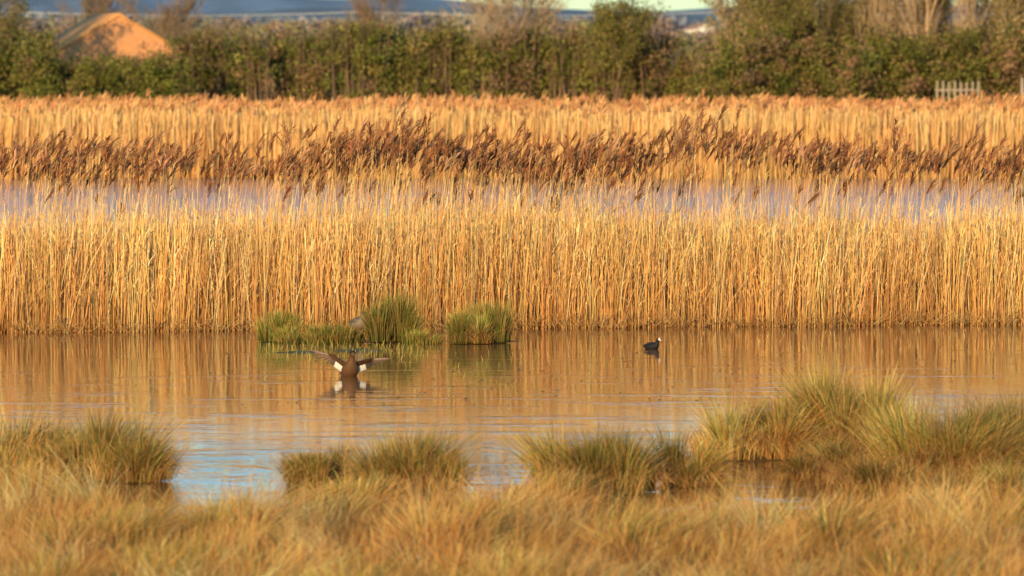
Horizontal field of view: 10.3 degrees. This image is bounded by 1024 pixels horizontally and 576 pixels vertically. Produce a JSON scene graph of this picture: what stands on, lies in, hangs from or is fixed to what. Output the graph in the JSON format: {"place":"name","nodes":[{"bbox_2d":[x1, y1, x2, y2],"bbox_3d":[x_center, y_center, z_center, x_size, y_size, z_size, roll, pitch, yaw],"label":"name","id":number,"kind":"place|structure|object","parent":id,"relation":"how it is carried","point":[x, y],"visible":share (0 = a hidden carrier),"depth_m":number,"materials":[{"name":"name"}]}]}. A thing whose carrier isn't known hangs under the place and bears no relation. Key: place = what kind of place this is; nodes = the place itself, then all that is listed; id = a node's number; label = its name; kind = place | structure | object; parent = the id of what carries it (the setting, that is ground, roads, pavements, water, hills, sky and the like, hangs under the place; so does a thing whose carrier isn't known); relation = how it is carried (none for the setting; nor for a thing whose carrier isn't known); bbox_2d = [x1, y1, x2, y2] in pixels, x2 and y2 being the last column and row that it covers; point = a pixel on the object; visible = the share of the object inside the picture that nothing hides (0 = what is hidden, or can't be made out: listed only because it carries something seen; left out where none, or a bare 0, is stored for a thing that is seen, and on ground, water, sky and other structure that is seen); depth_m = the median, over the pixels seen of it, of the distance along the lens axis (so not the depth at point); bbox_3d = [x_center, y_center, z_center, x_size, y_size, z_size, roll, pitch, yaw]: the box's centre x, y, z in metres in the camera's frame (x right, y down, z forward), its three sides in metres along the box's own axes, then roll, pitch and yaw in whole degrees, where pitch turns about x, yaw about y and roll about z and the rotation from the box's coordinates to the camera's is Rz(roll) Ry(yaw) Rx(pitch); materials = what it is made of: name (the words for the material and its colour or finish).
{"place":"outdoors","nodes":[
{"label":"outdoors","id":0,"kind":"place"},
{"bbox_2d":[0,0,39,35],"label":"hedgerow tree","id":1,"kind":"object","parent":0,"point":[14,13],"visible":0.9,"depth_m":299.23,"materials":[{"name":"green plant"}]},
{"bbox_2d":[0,0,1003,15],"bbox_3d":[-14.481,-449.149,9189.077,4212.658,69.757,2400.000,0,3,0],"label":"hills","id":2,"kind":"structure","parent":0,"point":[223,6],"depth_m":8839.37,"materials":[{"name":"blue"}]},
{"bbox_2d":[0,179,1023,523],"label":"water","id":3,"kind":"structure","parent":0,"point":[240,407],"depth_m":73.91,"materials":[{"name":"brown liquid"}]},
{"bbox_2d":[312,350,389,376],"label":"wild duck","id":4,"kind":"object","parent":3,"relation":"on","point":[351,366],"visible":1,"depth_m":73.66},
{"bbox_2d":[347,311,367,331],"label":"wild duck","id":5,"kind":"object","parent":3,"relation":"on","point":[360,323],"visible":0.59,"depth_m":82.47},
{"bbox_2d":[290,464,438,510],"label":"grass tussock","id":6,"kind":"object","parent":3,"relation":"in","point":[385,486],"depth_m":53.26,"materials":[{"name":"brown plant"}]},
{"bbox_2d":[497,458,632,504],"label":"grass tussock","id":7,"kind":"object","parent":3,"relation":"in","point":[579,480],"depth_m":53.70,"materials":[{"name":"brown plant"}]},
{"bbox_2d":[134,326,1022,404],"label":"water weed","id":8,"kind":"object","parent":3,"relation":"on","point":[291,347],"visible":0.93,"depth_m":78.77,"materials":[{"name":"green plant"}]},
{"bbox_2d":[643,338,660,348],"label":"coot","id":9,"kind":"object","parent":3,"relation":"on","point":[652,345],"visible":1,"depth_m":79.93,"materials":[{"name":"black"}]},
{"bbox_2d":[798,447,960,492],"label":"grass tussock","id":10,"kind":"object","parent":3,"relation":"in","point":[864,471],"depth_m":55.33,"materials":[{"name":"brown plant"}]},
{"bbox_2d":[897,455,1023,505],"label":"grass tussock","id":11,"kind":"object","parent":3,"relation":"in","point":[1003,478],"depth_m":53.96,"materials":[{"name":"brown plant"}]},
{"bbox_2d":[0,72,1023,567],"bbox_3d":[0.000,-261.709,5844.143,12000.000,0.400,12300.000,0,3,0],"label":"ground","id":12,"kind":"structure","parent":0,"point":[531,178],"depth_m":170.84,"materials":[{"name":"brown plant"}]},
{"bbox_2d":[0,540,135,575],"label":"straw tussock","id":13,"kind":"object","parent":12,"relation":"on","point":[47,567],"visible":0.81,"depth_m":43.34,"materials":[{"name":"yellow plant"}]},
{"bbox_2d":[0,442,146,500],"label":"grass tussock","id":14,"kind":"object","parent":12,"relation":"on","point":[30,474],"depth_m":52.90,"materials":[{"name":"brown plant"}]},
{"bbox_2d":[39,0,134,34],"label":"bare tree","id":15,"kind":"object","parent":12,"relation":"on","point":[102,6],"visible":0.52,"depth_m":354.15,"materials":[{"name":"brown plant"}]},
{"bbox_2d":[38,13,185,90],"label":"dirt mound","id":16,"kind":"structure","parent":12,"relation":"on","point":[116,33],"depth_m":312.33,"materials":[{"name":"soil"}]},
{"bbox_2d":[2,482,294,560],"bbox_3d":[-3.065,2.014,47.200,2.577,0.839,2.135,0,3,0],"label":"straw tussock","id":17,"kind":"object","parent":12,"relation":"on","point":[122,522],"visible":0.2,"depth_m":46.98,"materials":[{"name":"yellow plant"}]},
{"bbox_2d":[114,0,204,48],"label":"bare tree","id":18,"kind":"object","parent":12,"relation":"on","point":[172,22],"visible":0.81,"depth_m":349.85,"materials":[{"name":"brown plant"}]},
{"bbox_2d":[53,528,328,575],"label":"straw tussock","id":19,"kind":"object","parent":12,"relation":"on","point":[159,561],"visible":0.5,"depth_m":44.50,"materials":[{"name":"yellow plant"}]},
{"bbox_2d":[132,463,358,560],"bbox_3d":[-2.153,1.921,47.762,2.137,0.974,2.254,1,3,17],"label":"straw tussock","id":20,"kind":"object","parent":12,"relation":"on","point":[219,514],"visible":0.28,"depth_m":47.53,"materials":[{"name":"yellow plant"}]},
{"bbox_2d":[299,477,423,528],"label":"straw tussock","id":21,"kind":"object","parent":12,"relation":"on","point":[348,505],"visible":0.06,"depth_m":49.82,"materials":[{"name":"yellow plant"}]},
{"bbox_2d":[273,548,461,575],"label":"straw tussock","id":22,"kind":"object","parent":12,"relation":"on","point":[362,572],"visible":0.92,"depth_m":43.40,"materials":[{"name":"yellow plant"}]},
{"bbox_2d":[341,0,412,59],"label":"bare tree","id":23,"kind":"object","parent":12,"relation":"on","point":[364,10],"visible":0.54,"depth_m":399.28,"materials":[{"name":"brown plant"}]},
{"bbox_2d":[352,479,586,563],"bbox_3d":[-0.433,2.008,47.285,2.362,0.844,2.089,0,3,0],"label":"straw tussock","id":24,"kind":"object","parent":12,"relation":"on","point":[468,520],"visible":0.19,"depth_m":47.24,"materials":[{"name":"yellow plant"}]},
{"bbox_2d":[436,0,543,91],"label":"bare tree","id":25,"kind":"object","parent":12,"relation":"on","point":[492,4],"visible":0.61,"depth_m":328.96,"materials":[{"name":"brown plant"}]},
{"bbox_2d":[0,9,1009,89],"bbox_3d":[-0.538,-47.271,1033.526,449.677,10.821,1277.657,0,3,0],"label":"distant woodland","id":26,"kind":"object","parent":12,"relation":"on","point":[261,24],"visible":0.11,"depth_m":681.09,"materials":[{"name":"blue plant"}]},
{"bbox_2d":[0,429,1023,575],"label":"meadow grass","id":27,"kind":"structure","parent":12,"relation":"on","point":[313,549],"depth_m":46.56,"materials":[{"name":"brown plant"}]},
{"bbox_2d":[0,88,1023,178],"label":"reed bed","id":28,"kind":"object","parent":12,"relation":"on","point":[938,121],"visible":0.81,"depth_m":171.08,"materials":[{"name":"beige plant"}]},
{"bbox_2d":[0,4,1023,112],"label":"hedgerow","id":29,"kind":"object","parent":12,"relation":"on","point":[499,60],"visible":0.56,"depth_m":297.84,"materials":[{"name":"green plant"}]},
{"bbox_2d":[0,13,1023,109],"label":"shrub thicket","id":30,"kind":"object","parent":12,"relation":"on","point":[1007,58],"visible":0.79,"depth_m":289.73,"materials":[{"name":"green plant"}]},
{"bbox_2d":[488,0,574,91],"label":"bare tree","id":31,"kind":"object","parent":12,"relation":"on","point":[532,15],"visible":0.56,"depth_m":334.07,"materials":[{"name":"brown plant"}]},
{"bbox_2d":[452,540,693,575],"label":"straw tussock","id":32,"kind":"object","parent":12,"relation":"on","point":[542,566],"visible":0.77,"depth_m":43.80,"materials":[{"name":"yellow plant"}]},
{"bbox_2d":[533,481,805,574],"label":"straw tussock","id":33,"kind":"object","parent":12,"relation":"on","point":[649,533],"visible":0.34,"depth_m":46.31,"materials":[{"name":"yellow plant"}]},
{"bbox_2d":[675,23,717,36],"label":"white cottage","id":34,"kind":"structure","parent":12,"relation":"on","point":[690,29],"depth_m":1245.40,"materials":[{"name":"white paint"}]},
{"bbox_2d":[688,0,773,96],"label":"bare tree","id":35,"kind":"object","parent":12,"relation":"on","point":[732,12],"visible":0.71,"depth_m":297.15,"materials":[{"name":"brown plant"}]},
{"bbox_2d":[665,546,859,575],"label":"straw tussock","id":36,"kind":"object","parent":12,"relation":"on","point":[746,570],"visible":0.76,"depth_m":43.51,"materials":[{"name":"yellow plant"}]},
{"bbox_2d":[692,489,846,528],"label":"straw tussock","id":37,"kind":"object","parent":12,"relation":"on","point":[772,498],"visible":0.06,"depth_m":49.61,"materials":[{"name":"yellow plant"}]},
{"bbox_2d":[817,0,877,37],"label":"bare tree","id":38,"kind":"object","parent":12,"relation":"on","point":[849,12],"visible":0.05,"depth_m":300.07,"materials":[{"name":"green plant"}]},
{"bbox_2d":[757,479,981,561],"bbox_3d":[2.944,1.989,47.295,2.268,0.881,2.197,0,3,0],"label":"straw tussock","id":39,"kind":"object","parent":12,"relation":"on","point":[838,526],"visible":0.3,"depth_m":47.05,"materials":[{"name":"yellow plant"}]},
{"bbox_2d":[844,0,920,94],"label":"bare tree","id":40,"kind":"object","parent":12,"relation":"on","point":[881,11],"visible":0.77,"depth_m":293.88,"materials":[{"name":"brown plant"}]},
{"bbox_2d":[791,528,1023,575],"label":"straw tussock","id":41,"kind":"object","parent":12,"relation":"on","point":[890,563],"visible":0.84,"depth_m":43.90,"materials":[{"name":"yellow plant"}]},
{"bbox_2d":[888,0,944,100],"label":"bare tree","id":42,"kind":"object","parent":12,"relation":"on","point":[914,16],"visible":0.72,"depth_m":294.66,"materials":[{"name":"brown plant"}]},
{"bbox_2d":[924,0,959,54],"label":"bare tree","id":43,"kind":"object","parent":12,"relation":"on","point":[945,22],"visible":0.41,"depth_m":300.09,"materials":[{"name":"brown plant"}]},
{"bbox_2d":[935,81,980,104],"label":"wooden fence","id":44,"kind":"object","parent":12,"relation":"on","point":[954,89],"visible":0.41,"depth_m":282.80,"materials":[{"name":"beige wood"}]},
{"bbox_2d":[899,478,1023,552],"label":"straw tussock","id":45,"kind":"object","parent":12,"relation":"on","point":[1015,515],"visible":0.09,"depth_m":47.30,"materials":[{"name":"yellow plant"}]},
{"bbox_2d":[941,0,996,52],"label":"bare tree","id":46,"kind":"object","parent":12,"relation":"on","point":[970,17],"visible":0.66,"depth_m":293.88,"materials":[{"name":"brown plant"}]},
{"bbox_2d":[971,0,1023,94],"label":"hedgerow tree","id":47,"kind":"object","parent":12,"relation":"on","point":[1005,5],"visible":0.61,"depth_m":296.46,"materials":[{"name":"brown plant"}]},
{"bbox_2d":[1020,78,1023,98],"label":"gate post","id":48,"kind":"object","parent":12,"relation":"on","point":[1022,85],"visible":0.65,"depth_m":282.77,"materials":[{"name":"beige wood"}]},
{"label":"utility pole","id":49,"kind":"object","parent":12,"relation":"on","visible":0},
{"bbox_2d":[1,12,985,15],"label":"power line","id":50,"kind":"object","parent":49,"relation":"attached to","point":[377,12],"visible":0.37,"depth_m":518.94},
{"bbox_2d":[5,6,1021,26],"bbox_3d":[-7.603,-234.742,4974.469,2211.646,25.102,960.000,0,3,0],"label":"hills","id":51,"kind":"structure","parent":0,"point":[298,12],"depth_m":4924.38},
{"bbox_2d":[259,339,799,491],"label":"mud bank","id":52,"kind":"structure","parent":0,"point":[357,349],"depth_m":79.11,"materials":[{"name":"brown soil"}]},
{"bbox_2d":[0,395,165,478],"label":"grass tussock","id":53,"kind":"object","parent":52,"relation":"on","point":[18,447],"depth_m":57.24,"materials":[{"name":"plant"}]},
{"bbox_2d":[13,398,210,482],"bbox_3d":[-4.013,1.532,56.651,2.331,0.940,2.193,0,3,0],"label":"grass tussock","id":54,"kind":"object","parent":52,"relation":"on","point":[146,459],"depth_m":56.54,"materials":[{"name":"plant"}]},
{"bbox_2d":[251,308,315,341],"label":"grass tussock","id":55,"kind":"object","parent":52,"relation":"on","point":[266,325],"depth_m":81.90,"materials":[{"name":"green plant"}]},
{"bbox_2d":[268,323,326,344],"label":"grass tussock","id":56,"kind":"object","parent":52,"relation":"on","point":[288,336],"depth_m":81.44,"materials":[{"name":"green plant"}]},
{"bbox_2d":[258,439,359,486],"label":"grass tussock","id":57,"kind":"object","parent":52,"relation":"on","point":[316,464],"depth_m":55.92,"materials":[{"name":"plant"}]},
{"bbox_2d":[299,319,365,343],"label":"grass tussock","id":58,"kind":"object","parent":52,"relation":"on","point":[339,334],"depth_m":81.40,"materials":[{"name":"green plant"}]},
{"bbox_2d":[344,286,436,342],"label":"grass tussock","id":59,"kind":"object","parent":52,"relation":"on","point":[392,320],"depth_m":81.64,"materials":[{"name":"green plant"}]},
{"bbox_2d":[318,411,509,495],"bbox_3d":[-0.932,1.640,55.113,1.968,0.866,2.269,1,3,28],"label":"grass tussock","id":60,"kind":"object","parent":52,"relation":"on","point":[400,458],"depth_m":54.90,"materials":[{"name":"green plant"}]},
{"bbox_2d":[399,327,447,343],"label":"grass tussock","id":61,"kind":"object","parent":52,"relation":"on","point":[415,337],"depth_m":81.37,"materials":[{"name":"green plant"}]},
{"bbox_2d":[435,306,496,343],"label":"grass tussock","id":62,"kind":"object","parent":52,"relation":"on","point":[457,327],"depth_m":81.21,"materials":[{"name":"green plant"}]},
{"bbox_2d":[454,296,532,342],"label":"grass tussock","id":63,"kind":"object","parent":52,"relation":"on","point":[500,319],"depth_m":81.48,"materials":[{"name":"green plant"}]},
{"bbox_2d":[488,415,689,495],"bbox_3d":[0.760,1.633,55.321,2.056,0.862,2.609,0,3,0],"label":"grass tussock","id":64,"kind":"object","parent":52,"relation":"on","point":[617,457],"depth_m":54.88,"materials":[{"name":"green plant"}]},
{"bbox_2d":[629,416,769,487],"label":"grass tussock","id":65,"kind":"object","parent":52,"relation":"on","point":[705,463],"depth_m":56.00,"materials":[{"name":"plant"}]},
{"bbox_2d":[665,383,861,460],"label":"grass tussock","id":66,"kind":"object","parent":52,"relation":"on","point":[775,441],"depth_m":59.29,"materials":[{"name":"plant"}]},
{"bbox_2d":[760,430,871,480],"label":"grass tussock","id":67,"kind":"object","parent":52,"relation":"on","point":[793,469],"depth_m":56.79,"materials":[{"name":"plant"}]},
{"bbox_2d":[723,377,914,434],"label":"grass tussock","id":68,"kind":"object","parent":52,"relation":"on","point":[762,412],"depth_m":60.23,"materials":[{"name":"green plant"}]},
{"bbox_2d":[726,349,923,459],"bbox_3d":[3.362,1.223,59.994,2.568,1.254,2.482,0,3,0],"label":"grass tussock","id":69,"kind":"object","parent":52,"relation":"on","point":[823,396],"depth_m":59.63,"materials":[{"name":"green plant"}]},
{"bbox_2d":[809,379,1023,481],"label":"grass tussock","id":70,"kind":"object","parent":52,"relation":"on","point":[915,437],"depth_m":56.47,"materials":[{"name":"green plant"}]},
{"bbox_2d":[920,386,1023,442],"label":"grass tussock","id":71,"kind":"object","parent":52,"relation":"on","point":[1020,412],"depth_m":57.94,"materials":[{"name":"plant"}]},
{"bbox_2d":[563,0,670,101],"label":"hedgerow tree","id":72,"kind":"object","parent":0,"point":[610,32],"visible":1,"depth_m":297.01,"materials":[{"name":"green plant"}]},
{"bbox_2d":[458,0,991,11],"label":"sky","id":73,"kind":"structure","parent":0,"point":[578,4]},
{"bbox_2d":[728,0,844,87],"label":"hedgerow tree","id":74,"kind":"object","parent":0,"point":[798,20],"visible":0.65,"depth_m":293.71,"materials":[{"name":"green plant"}]},
{"bbox_2d":[740,0,900,97],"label":"hedgerow tree","id":75,"kind":"object","parent":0,"point":[843,18],"visible":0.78,"depth_m":294.02,"materials":[{"name":"green plant"}]},
{"bbox_2d":[846,0,962,95],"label":"hedgerow tree","id":76,"kind":"object","parent":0,"point":[945,5],"visible":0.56,"depth_m":297.02,"materials":[{"name":"plant"}]},
{"bbox_2d":[985,0,1023,39],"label":"hedgerow tree","id":77,"kind":"object","parent":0,"point":[1018,12],"visible":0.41,"depth_m":297.81,"materials":[{"name":"plant"}]}
]}

